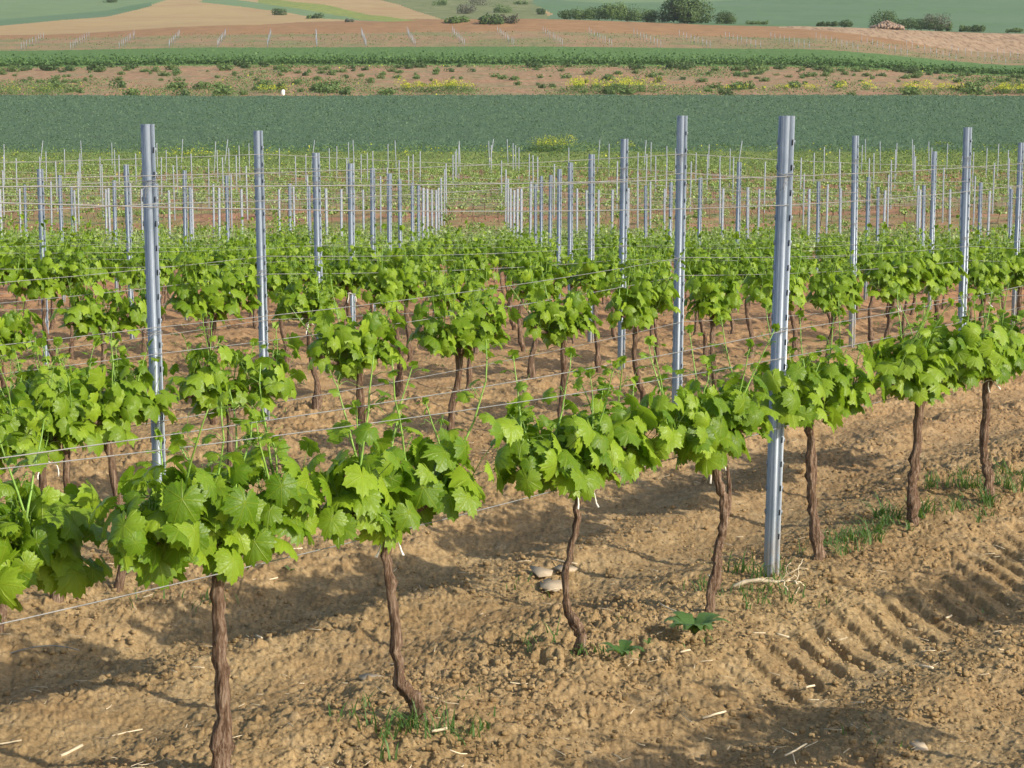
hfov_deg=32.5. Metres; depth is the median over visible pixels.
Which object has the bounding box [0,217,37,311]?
grapevine
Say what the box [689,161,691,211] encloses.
trellis post
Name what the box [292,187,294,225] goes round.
trellis post
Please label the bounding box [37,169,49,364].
trellis post
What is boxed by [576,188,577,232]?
trellis post
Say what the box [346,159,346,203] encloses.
trellis post
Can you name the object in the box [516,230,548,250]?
grapevine
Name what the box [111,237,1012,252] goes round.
trellis wire
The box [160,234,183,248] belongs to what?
grapevine
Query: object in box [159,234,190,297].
grapevine
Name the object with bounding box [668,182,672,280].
trellis post
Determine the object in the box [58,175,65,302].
trellis post
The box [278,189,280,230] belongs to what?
trellis post
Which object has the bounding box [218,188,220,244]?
trellis post
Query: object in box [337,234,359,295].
grapevine
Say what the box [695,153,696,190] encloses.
trellis post
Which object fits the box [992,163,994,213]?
trellis post
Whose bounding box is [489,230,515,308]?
grapevine
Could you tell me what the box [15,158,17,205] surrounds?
trellis post
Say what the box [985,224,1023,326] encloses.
grapevine
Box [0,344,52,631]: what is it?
grapevine
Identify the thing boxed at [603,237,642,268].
grapevine
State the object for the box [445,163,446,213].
trellis post
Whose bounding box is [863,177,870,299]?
trellis post
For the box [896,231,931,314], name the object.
grapevine
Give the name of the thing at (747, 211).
trellis post
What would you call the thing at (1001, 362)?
grapevine
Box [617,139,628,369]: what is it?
trellis post
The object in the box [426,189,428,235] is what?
trellis post
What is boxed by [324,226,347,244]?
grapevine
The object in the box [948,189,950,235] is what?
trellis post
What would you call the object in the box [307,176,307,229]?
trellis post
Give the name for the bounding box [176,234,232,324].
grapevine
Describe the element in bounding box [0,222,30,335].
grapevine
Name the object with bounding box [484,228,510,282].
grapevine
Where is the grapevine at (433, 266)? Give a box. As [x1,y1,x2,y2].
[398,235,445,331]
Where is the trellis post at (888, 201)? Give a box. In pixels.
[887,175,889,227]
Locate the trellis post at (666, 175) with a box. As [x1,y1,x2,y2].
[666,157,667,200]
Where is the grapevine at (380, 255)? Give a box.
[375,237,409,313]
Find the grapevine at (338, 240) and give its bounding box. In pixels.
[323,231,366,325]
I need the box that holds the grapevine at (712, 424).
[635,312,783,612]
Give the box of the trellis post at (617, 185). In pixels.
[616,161,617,209]
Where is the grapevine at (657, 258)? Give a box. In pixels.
[631,228,673,335]
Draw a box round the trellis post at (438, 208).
[437,188,439,229]
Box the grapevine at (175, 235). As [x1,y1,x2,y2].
[165,227,188,244]
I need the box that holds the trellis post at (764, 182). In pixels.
[764,162,765,212]
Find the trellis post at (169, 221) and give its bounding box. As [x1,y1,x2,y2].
[168,190,170,236]
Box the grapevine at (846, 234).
[838,222,857,241]
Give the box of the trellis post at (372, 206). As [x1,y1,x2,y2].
[370,168,375,310]
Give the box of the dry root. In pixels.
[732,559,806,593]
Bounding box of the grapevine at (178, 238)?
[159,227,193,276]
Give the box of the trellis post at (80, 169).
[79,153,81,193]
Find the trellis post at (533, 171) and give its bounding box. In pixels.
[532,155,533,192]
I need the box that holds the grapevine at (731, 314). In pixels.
[714,234,745,333]
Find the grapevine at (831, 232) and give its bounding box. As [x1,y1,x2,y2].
[821,226,838,240]
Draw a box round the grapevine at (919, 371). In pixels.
[859,283,982,526]
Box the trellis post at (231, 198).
[230,174,232,229]
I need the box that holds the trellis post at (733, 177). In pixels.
[732,157,733,203]
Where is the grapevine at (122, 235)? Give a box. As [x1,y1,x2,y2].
[111,224,135,244]
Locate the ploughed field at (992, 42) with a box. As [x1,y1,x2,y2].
[0,19,1023,53]
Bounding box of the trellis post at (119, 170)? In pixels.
[118,155,119,196]
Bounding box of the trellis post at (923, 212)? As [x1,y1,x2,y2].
[921,185,925,245]
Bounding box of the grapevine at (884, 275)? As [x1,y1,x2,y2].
[855,221,931,339]
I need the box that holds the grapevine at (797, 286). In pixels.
[734,227,815,313]
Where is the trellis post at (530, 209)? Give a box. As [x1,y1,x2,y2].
[529,181,531,236]
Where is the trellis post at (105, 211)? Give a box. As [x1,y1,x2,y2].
[105,190,106,232]
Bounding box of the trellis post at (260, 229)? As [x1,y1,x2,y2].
[253,131,269,419]
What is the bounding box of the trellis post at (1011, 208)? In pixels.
[1008,189,1012,242]
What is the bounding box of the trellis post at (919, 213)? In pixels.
[918,190,920,236]
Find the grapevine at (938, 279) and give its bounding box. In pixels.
[907,224,978,323]
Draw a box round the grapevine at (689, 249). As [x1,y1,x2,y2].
[671,234,709,313]
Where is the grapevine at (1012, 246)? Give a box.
[1002,227,1023,248]
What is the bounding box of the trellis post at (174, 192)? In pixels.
[173,165,174,219]
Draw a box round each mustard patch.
[256,83,287,92]
[394,76,476,91]
[566,73,666,91]
[720,83,797,90]
[803,78,965,91]
[984,82,1023,93]
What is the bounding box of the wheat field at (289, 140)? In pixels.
[0,94,1023,152]
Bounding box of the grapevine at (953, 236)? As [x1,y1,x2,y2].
[940,229,958,244]
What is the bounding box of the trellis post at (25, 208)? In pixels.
[23,185,27,237]
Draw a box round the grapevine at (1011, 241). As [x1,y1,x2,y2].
[994,228,1012,244]
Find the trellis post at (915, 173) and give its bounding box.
[914,156,915,189]
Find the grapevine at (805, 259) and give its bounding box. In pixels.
[790,234,817,323]
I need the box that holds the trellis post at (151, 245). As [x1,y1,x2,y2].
[140,124,166,482]
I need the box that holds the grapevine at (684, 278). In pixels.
[670,240,701,298]
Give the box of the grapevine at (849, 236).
[840,226,870,252]
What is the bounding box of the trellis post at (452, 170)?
[452,155,453,195]
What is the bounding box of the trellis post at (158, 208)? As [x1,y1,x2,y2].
[156,184,159,242]
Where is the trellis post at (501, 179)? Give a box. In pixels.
[501,161,501,207]
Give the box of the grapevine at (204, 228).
[188,226,229,255]
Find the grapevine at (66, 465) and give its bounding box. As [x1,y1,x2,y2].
[0,330,146,505]
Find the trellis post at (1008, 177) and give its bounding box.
[1007,158,1009,205]
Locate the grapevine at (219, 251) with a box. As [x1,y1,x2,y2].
[191,235,232,269]
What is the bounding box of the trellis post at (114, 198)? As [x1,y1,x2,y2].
[112,180,118,292]
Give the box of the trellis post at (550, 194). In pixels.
[548,175,552,254]
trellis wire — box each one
[0,154,1022,187]
[0,154,1023,178]
[0,163,1023,186]
[0,173,1019,211]
[0,185,1021,211]
[0,190,752,199]
[0,193,1008,199]
[0,199,991,205]
[0,241,1023,282]
[0,246,1023,345]
[0,285,1023,458]
[0,306,1023,469]
[0,395,903,624]
[1,229,1004,246]
[1,260,1010,373]
[1,288,807,355]
[3,217,986,237]
[4,253,989,302]
[8,179,984,202]
[10,233,1021,247]
[12,239,1022,259]
[13,161,986,193]
[13,182,1015,199]
[14,199,1009,205]
[14,285,562,309]
[26,188,883,199]
[26,195,1023,205]
[26,226,1008,243]
[34,213,916,235]
[35,173,1020,198]
[36,222,1004,239]
[43,172,1000,197]
[45,199,998,205]
[61,245,997,268]
[69,187,1000,204]
[91,198,905,205]
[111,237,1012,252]
[130,193,915,199]
[131,295,1023,426]
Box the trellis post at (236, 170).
[235,155,236,190]
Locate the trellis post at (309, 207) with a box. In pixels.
[307,186,311,270]
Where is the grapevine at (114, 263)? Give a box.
[73,242,123,338]
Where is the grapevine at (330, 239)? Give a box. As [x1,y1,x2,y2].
[322,231,343,245]
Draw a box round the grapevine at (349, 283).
[322,228,377,328]
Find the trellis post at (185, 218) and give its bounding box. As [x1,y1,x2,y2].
[182,170,188,319]
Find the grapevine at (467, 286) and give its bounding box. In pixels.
[424,248,497,391]
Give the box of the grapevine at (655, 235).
[647,227,665,243]
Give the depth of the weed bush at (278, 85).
304.62 m
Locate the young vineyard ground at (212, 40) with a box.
[0,31,1023,64]
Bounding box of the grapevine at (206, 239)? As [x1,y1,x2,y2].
[194,230,216,246]
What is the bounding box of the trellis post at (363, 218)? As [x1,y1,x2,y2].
[362,190,364,231]
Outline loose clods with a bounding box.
[0,391,1023,767]
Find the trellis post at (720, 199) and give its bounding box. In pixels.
[719,172,720,225]
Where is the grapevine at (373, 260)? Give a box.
[347,237,392,313]
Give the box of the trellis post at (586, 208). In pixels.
[585,190,587,231]
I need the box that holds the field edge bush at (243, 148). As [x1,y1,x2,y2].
[227,145,253,156]
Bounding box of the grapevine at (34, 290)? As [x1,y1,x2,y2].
[1,214,91,365]
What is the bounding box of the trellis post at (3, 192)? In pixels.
[2,170,4,218]
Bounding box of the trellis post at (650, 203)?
[649,182,650,234]
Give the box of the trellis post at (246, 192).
[245,166,247,219]
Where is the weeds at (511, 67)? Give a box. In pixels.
[0,63,1023,95]
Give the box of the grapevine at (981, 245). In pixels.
[950,215,1000,321]
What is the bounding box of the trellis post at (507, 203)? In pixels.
[507,179,508,227]
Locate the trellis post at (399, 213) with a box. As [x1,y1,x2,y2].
[398,179,402,246]
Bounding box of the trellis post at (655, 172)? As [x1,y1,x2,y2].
[655,156,655,193]
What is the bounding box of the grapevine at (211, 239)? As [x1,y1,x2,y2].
[189,228,225,249]
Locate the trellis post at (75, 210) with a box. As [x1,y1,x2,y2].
[73,190,76,235]
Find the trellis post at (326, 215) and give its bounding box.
[324,188,327,237]
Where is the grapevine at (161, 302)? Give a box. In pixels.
[159,233,190,320]
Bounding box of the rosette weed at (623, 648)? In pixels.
[600,639,643,656]
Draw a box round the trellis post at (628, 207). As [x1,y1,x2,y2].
[627,188,629,239]
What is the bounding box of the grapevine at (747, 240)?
[733,225,768,308]
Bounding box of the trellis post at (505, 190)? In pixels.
[505,169,506,224]
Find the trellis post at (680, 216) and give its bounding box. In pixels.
[671,116,687,405]
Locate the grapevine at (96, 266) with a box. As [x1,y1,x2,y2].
[47,231,114,359]
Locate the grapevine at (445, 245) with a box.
[406,226,452,316]
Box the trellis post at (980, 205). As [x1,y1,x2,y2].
[977,183,982,244]
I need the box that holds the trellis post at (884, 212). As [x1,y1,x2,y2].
[883,190,885,232]
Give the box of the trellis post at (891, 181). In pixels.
[890,160,891,208]
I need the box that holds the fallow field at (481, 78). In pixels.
[0,65,1023,95]
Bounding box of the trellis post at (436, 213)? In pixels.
[435,191,436,233]
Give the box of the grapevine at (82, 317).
[50,259,165,391]
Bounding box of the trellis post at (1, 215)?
[0,189,2,238]
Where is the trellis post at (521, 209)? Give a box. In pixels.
[520,189,522,238]
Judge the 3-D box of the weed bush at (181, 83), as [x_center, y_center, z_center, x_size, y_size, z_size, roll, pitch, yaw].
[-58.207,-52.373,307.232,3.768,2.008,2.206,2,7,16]
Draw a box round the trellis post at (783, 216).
[763,116,794,576]
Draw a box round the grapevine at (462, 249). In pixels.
[447,244,493,282]
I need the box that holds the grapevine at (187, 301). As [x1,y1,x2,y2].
[160,238,262,424]
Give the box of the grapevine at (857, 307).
[840,225,874,320]
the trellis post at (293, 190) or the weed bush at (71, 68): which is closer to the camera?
the trellis post at (293, 190)
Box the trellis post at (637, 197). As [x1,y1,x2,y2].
[637,171,638,227]
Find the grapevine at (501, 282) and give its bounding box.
[485,230,511,299]
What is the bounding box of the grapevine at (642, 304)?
[596,232,690,430]
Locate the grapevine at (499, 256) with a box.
[488,222,535,329]
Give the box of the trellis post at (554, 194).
[553,164,554,217]
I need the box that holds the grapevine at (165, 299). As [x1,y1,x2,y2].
[141,239,179,309]
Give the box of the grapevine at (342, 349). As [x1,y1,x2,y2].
[284,268,408,456]
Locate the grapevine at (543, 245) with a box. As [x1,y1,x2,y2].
[527,228,558,262]
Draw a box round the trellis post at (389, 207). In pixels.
[387,174,391,250]
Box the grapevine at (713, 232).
[701,224,723,241]
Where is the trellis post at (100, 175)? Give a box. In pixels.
[99,157,100,201]
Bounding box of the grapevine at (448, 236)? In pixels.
[421,221,459,253]
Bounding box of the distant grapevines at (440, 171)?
[0,155,1023,258]
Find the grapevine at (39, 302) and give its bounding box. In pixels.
[25,228,53,305]
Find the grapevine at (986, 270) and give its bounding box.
[954,228,1017,321]
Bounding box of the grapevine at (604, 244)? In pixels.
[586,216,618,304]
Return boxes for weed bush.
[5,65,19,71]
[7,63,22,67]
[39,64,52,70]
[43,64,59,70]
[47,77,59,81]
[47,81,63,88]
[63,84,81,92]
[66,66,75,70]
[86,63,100,70]
[90,66,105,71]
[105,63,114,67]
[109,79,126,87]
[121,65,131,70]
[121,87,139,95]
[124,62,139,67]
[150,66,160,71]
[156,70,165,75]
[164,82,179,88]
[165,63,177,69]
[168,78,188,88]
[172,89,190,95]
[190,81,212,88]
[208,85,235,94]
[213,82,223,87]
[217,62,233,70]
[232,59,250,66]
[237,89,248,94]
[240,62,250,67]
[253,79,273,85]
[259,60,269,66]
[275,82,286,89]
[279,66,289,72]
[291,79,303,83]
[307,82,325,91]
[315,69,325,73]
[316,85,341,92]
[326,69,335,74]
[339,87,351,94]
[345,64,355,68]
[366,77,374,82]
[375,74,385,78]
[377,87,396,94]
[385,67,397,71]
[396,63,412,68]
[410,61,427,67]
[412,74,419,78]
[444,68,454,71]
[489,73,500,76]
[497,75,506,79]
[508,75,518,80]
[525,61,539,67]
[559,72,571,78]
[560,61,571,66]
[583,69,593,74]
[598,86,612,93]
[601,74,614,79]
[603,83,623,88]
[607,89,617,93]
[609,62,618,66]
[616,86,636,94]
[628,63,645,69]
[645,72,658,77]
[665,61,676,68]
[675,64,691,69]
[683,61,695,66]
[695,77,707,81]
[703,87,712,91]
[705,82,723,88]
[717,88,733,94]
[726,64,745,70]
[727,80,743,88]
[740,80,754,89]
[746,70,756,74]
[749,63,765,70]
[759,77,769,81]
[773,64,783,69]
[774,62,786,68]
[789,81,801,87]
[798,72,811,76]
[802,63,817,67]
[809,72,817,76]
[820,71,830,76]
[823,68,835,72]
[836,66,844,71]
[845,90,855,94]
[850,67,861,71]
[891,67,906,72]
[898,75,909,78]
[899,87,922,94]
[907,72,921,77]
[908,67,919,72]
[949,85,962,89]
[953,77,962,82]
[960,81,977,88]
[966,83,984,93]
[974,80,985,85]
[979,76,992,81]
[1007,73,1018,77]
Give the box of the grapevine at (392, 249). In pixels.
[383,234,405,303]
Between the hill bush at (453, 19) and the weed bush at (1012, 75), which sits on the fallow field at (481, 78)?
the weed bush at (1012, 75)
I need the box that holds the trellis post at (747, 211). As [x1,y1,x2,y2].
[746,187,748,238]
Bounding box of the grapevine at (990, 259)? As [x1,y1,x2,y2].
[985,233,1015,309]
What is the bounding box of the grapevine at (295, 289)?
[268,243,347,410]
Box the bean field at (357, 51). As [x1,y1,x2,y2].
[0,46,1023,75]
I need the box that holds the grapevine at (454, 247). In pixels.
[451,227,494,256]
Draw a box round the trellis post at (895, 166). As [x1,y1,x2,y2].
[894,149,895,187]
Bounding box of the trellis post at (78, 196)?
[77,171,79,227]
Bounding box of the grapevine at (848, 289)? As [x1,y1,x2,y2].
[805,249,863,363]
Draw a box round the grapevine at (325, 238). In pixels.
[310,227,334,246]
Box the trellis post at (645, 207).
[644,186,646,237]
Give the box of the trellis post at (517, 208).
[516,189,518,237]
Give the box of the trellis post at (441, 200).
[440,178,442,224]
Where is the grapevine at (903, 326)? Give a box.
[893,235,931,338]
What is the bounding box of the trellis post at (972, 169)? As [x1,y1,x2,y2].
[972,152,973,191]
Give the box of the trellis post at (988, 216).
[987,191,990,234]
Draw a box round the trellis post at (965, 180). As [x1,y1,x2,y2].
[958,127,971,330]
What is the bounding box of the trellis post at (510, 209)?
[509,189,511,235]
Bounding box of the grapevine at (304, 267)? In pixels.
[297,245,343,286]
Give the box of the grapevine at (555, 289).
[505,231,565,379]
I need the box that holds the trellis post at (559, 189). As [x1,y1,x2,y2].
[556,169,561,299]
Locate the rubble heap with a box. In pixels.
[869,20,904,29]
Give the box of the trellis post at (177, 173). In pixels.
[176,155,177,199]
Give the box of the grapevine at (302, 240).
[270,212,313,257]
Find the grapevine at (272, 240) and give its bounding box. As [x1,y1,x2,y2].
[265,215,302,244]
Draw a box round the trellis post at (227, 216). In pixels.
[225,176,229,293]
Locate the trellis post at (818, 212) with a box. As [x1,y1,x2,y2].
[816,181,820,271]
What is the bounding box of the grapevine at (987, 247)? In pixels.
[980,233,999,305]
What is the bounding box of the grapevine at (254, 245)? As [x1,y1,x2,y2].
[224,216,271,316]
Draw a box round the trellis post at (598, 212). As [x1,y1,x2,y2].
[597,190,599,237]
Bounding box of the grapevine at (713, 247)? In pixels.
[703,221,737,261]
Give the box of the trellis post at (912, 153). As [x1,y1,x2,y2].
[912,139,912,168]
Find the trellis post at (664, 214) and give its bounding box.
[663,189,665,233]
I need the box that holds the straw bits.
[0,364,1023,767]
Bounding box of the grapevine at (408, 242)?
[401,231,423,249]
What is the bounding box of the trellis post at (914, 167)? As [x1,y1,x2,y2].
[913,152,914,189]
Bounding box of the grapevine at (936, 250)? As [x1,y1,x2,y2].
[927,221,959,309]
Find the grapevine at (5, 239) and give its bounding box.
[0,223,18,265]
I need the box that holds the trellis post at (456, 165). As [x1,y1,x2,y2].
[456,149,456,186]
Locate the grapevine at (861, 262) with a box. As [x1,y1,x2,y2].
[846,221,902,347]
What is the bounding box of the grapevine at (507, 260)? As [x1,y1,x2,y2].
[491,231,548,351]
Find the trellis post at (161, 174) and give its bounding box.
[161,157,161,193]
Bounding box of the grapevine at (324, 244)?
[303,229,337,257]
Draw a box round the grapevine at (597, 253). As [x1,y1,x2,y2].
[573,232,605,262]
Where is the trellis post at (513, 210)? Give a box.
[513,190,514,234]
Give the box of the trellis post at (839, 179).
[838,163,840,214]
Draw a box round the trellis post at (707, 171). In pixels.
[706,154,707,188]
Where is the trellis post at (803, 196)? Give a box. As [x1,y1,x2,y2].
[802,174,804,224]
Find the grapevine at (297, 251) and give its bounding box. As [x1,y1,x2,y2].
[283,231,333,328]
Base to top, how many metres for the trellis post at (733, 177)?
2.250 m
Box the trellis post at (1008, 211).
[1007,188,1010,233]
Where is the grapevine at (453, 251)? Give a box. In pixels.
[435,230,456,272]
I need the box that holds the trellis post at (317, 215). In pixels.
[312,153,322,370]
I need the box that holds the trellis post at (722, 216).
[721,188,724,234]
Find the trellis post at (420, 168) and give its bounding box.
[420,151,420,189]
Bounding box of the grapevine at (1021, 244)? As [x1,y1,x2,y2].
[1008,225,1023,252]
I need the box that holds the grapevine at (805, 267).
[789,231,815,354]
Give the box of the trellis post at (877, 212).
[876,187,879,247]
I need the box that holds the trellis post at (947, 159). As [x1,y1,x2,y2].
[946,143,947,177]
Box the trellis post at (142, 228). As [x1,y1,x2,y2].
[140,189,143,239]
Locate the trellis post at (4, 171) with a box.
[3,155,4,191]
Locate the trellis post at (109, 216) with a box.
[107,188,110,239]
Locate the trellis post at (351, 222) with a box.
[347,163,355,327]
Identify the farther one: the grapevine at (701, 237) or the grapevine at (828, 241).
the grapevine at (701, 237)
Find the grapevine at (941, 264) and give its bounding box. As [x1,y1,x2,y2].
[934,247,957,321]
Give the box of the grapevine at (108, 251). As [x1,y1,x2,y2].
[82,223,125,312]
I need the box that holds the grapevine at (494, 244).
[487,230,508,270]
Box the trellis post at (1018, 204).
[1011,143,1023,321]
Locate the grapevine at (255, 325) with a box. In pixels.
[237,227,278,328]
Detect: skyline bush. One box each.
[745,20,768,24]
[816,21,830,26]
[830,20,852,26]
[894,17,922,28]
[907,17,938,29]
[933,23,963,30]
[959,25,974,31]
[970,25,985,31]
[1005,28,1022,32]
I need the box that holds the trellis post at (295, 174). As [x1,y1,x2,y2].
[295,156,296,198]
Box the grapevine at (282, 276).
[250,233,309,373]
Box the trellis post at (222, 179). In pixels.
[222,157,223,203]
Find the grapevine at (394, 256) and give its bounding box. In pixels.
[380,223,443,361]
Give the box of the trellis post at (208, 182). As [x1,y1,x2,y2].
[208,159,209,207]
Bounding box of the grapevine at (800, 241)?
[798,228,815,279]
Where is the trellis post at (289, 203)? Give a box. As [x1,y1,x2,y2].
[288,184,291,232]
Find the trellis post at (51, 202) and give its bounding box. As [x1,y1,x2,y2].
[50,182,52,230]
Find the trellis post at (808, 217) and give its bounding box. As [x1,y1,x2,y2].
[807,189,810,235]
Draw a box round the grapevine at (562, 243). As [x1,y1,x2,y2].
[542,232,567,259]
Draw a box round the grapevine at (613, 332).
[596,239,640,340]
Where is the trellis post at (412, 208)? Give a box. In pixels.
[410,183,413,240]
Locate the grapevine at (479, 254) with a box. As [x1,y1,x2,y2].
[445,220,499,353]
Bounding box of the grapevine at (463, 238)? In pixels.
[451,225,464,245]
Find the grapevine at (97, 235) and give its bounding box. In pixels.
[86,229,104,242]
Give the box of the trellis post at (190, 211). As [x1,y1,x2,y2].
[188,187,192,241]
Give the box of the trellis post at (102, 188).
[101,165,103,216]
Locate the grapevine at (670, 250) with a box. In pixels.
[636,217,674,261]
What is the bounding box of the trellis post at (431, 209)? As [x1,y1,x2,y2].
[431,190,432,230]
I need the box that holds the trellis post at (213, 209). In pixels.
[212,184,214,241]
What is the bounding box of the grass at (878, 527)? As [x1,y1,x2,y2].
[0,281,1023,761]
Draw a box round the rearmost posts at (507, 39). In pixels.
[29,26,1017,62]
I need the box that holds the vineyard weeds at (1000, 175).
[0,168,1023,251]
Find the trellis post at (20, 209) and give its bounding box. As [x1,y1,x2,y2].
[19,189,21,235]
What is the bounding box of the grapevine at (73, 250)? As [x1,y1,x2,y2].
[50,225,88,257]
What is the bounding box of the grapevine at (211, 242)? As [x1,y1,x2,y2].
[188,229,225,253]
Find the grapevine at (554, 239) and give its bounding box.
[543,231,567,253]
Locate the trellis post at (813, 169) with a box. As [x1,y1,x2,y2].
[813,153,814,192]
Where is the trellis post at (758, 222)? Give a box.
[757,189,759,235]
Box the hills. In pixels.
[0,0,1023,35]
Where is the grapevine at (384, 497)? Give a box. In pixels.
[307,334,510,721]
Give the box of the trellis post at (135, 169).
[135,153,136,192]
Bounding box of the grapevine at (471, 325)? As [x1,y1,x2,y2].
[399,264,510,469]
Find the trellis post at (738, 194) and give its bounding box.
[734,162,741,309]
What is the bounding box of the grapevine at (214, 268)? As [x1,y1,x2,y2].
[172,222,255,346]
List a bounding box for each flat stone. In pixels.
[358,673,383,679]
[530,566,552,576]
[540,578,561,591]
[554,564,577,570]
[909,739,927,750]
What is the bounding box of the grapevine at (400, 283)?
[351,223,437,396]
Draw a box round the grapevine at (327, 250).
[322,235,348,259]
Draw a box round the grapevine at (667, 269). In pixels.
[626,248,673,365]
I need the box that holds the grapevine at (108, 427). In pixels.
[25,321,179,592]
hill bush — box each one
[103,0,116,2]
[271,8,287,14]
[312,13,323,18]
[432,0,447,4]
[444,15,469,22]
[457,4,476,13]
[465,0,491,4]
[478,12,504,23]
[493,4,511,12]
[499,14,519,23]
[513,1,527,3]
[536,8,545,14]
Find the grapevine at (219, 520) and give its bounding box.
[87,356,331,767]
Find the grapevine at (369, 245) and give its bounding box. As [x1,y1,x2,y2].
[355,231,387,309]
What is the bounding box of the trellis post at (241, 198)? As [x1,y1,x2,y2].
[240,189,242,238]
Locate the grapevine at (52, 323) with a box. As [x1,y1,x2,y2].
[22,226,71,329]
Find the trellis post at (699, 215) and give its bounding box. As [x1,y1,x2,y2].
[697,178,702,244]
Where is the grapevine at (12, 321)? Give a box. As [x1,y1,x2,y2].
[0,296,42,396]
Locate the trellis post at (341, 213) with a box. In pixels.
[340,189,342,239]
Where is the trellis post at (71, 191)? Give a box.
[70,188,73,236]
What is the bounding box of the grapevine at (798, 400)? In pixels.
[753,293,884,560]
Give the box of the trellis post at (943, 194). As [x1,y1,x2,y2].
[942,168,944,222]
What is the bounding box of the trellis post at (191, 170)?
[190,154,192,188]
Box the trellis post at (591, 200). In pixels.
[587,154,594,341]
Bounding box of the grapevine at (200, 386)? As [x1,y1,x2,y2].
[164,312,306,470]
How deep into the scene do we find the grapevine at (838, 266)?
17.71 m
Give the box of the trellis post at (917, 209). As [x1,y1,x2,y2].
[916,186,919,235]
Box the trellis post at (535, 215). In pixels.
[534,184,536,243]
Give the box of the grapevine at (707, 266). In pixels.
[684,228,734,355]
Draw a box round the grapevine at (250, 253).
[223,220,291,317]
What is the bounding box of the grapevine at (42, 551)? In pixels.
[0,413,112,622]
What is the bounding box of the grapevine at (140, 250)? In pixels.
[132,222,181,277]
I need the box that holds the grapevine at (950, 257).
[938,231,956,294]
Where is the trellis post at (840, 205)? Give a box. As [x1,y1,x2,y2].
[838,188,841,269]
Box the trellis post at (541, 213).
[539,176,542,242]
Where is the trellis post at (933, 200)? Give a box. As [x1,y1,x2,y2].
[927,151,936,309]
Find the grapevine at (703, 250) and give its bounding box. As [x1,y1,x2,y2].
[672,221,720,334]
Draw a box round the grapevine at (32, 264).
[0,243,53,334]
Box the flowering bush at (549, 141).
[528,131,576,152]
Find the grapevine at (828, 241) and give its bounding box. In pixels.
[815,224,849,297]
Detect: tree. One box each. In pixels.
[557,8,580,19]
[572,6,596,19]
[588,6,611,19]
[595,2,627,19]
[616,4,640,20]
[628,8,656,21]
[644,8,670,21]
[660,0,715,22]
[714,10,737,23]
[868,9,899,26]
[920,12,951,30]
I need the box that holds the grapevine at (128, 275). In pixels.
[111,225,175,352]
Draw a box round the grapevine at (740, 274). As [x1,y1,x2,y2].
[725,224,773,357]
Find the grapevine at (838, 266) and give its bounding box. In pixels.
[810,249,855,293]
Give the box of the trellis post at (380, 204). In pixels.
[380,176,380,231]
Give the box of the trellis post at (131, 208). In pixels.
[130,183,132,232]
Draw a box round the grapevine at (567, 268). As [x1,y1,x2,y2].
[549,239,590,344]
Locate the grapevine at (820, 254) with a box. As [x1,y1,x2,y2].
[809,233,849,322]
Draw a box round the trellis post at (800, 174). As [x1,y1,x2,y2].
[800,158,801,200]
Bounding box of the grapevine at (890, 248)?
[871,227,906,317]
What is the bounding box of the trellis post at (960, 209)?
[959,189,961,235]
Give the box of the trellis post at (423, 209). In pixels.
[422,188,424,238]
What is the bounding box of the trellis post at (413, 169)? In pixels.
[412,154,413,182]
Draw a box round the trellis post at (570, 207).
[567,162,572,290]
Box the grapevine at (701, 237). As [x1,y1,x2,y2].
[687,230,709,242]
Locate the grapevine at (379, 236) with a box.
[363,227,394,250]
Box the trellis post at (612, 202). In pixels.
[611,189,613,227]
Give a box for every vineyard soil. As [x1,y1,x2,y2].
[0,170,1023,248]
[0,248,1023,767]
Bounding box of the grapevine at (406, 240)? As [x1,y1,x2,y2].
[396,230,416,245]
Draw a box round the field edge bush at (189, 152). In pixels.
[165,149,219,157]
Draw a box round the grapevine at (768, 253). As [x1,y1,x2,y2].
[747,218,796,328]
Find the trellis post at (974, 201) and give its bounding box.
[972,176,975,230]
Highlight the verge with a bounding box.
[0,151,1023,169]
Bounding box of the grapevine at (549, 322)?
[505,257,603,417]
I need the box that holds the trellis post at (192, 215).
[191,189,193,237]
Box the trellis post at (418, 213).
[417,185,419,239]
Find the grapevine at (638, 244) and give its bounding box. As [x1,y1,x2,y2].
[618,229,647,256]
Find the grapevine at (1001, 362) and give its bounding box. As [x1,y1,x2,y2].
[936,275,1023,502]
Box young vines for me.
[6,30,1023,64]
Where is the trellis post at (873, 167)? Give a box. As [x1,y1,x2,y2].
[873,153,874,188]
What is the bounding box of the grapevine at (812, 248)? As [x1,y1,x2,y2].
[792,231,815,290]
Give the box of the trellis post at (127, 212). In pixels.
[123,164,134,338]
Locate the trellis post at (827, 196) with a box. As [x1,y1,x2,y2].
[825,184,828,232]
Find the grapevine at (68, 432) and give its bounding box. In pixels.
[0,330,104,602]
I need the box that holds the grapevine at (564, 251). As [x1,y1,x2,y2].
[553,235,587,290]
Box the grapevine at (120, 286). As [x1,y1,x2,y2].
[107,235,143,297]
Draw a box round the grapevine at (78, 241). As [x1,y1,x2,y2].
[57,215,101,299]
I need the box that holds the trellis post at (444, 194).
[444,169,444,224]
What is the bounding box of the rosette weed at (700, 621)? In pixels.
[662,611,730,633]
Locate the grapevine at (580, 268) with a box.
[567,232,633,372]
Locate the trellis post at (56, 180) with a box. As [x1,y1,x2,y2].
[55,162,57,211]
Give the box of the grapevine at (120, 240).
[103,228,132,247]
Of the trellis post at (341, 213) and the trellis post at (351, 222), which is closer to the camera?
the trellis post at (351, 222)
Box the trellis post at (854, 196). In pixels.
[848,136,858,347]
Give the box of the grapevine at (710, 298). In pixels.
[684,244,755,390]
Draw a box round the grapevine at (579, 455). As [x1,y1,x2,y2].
[490,346,675,656]
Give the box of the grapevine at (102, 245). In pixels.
[88,231,117,283]

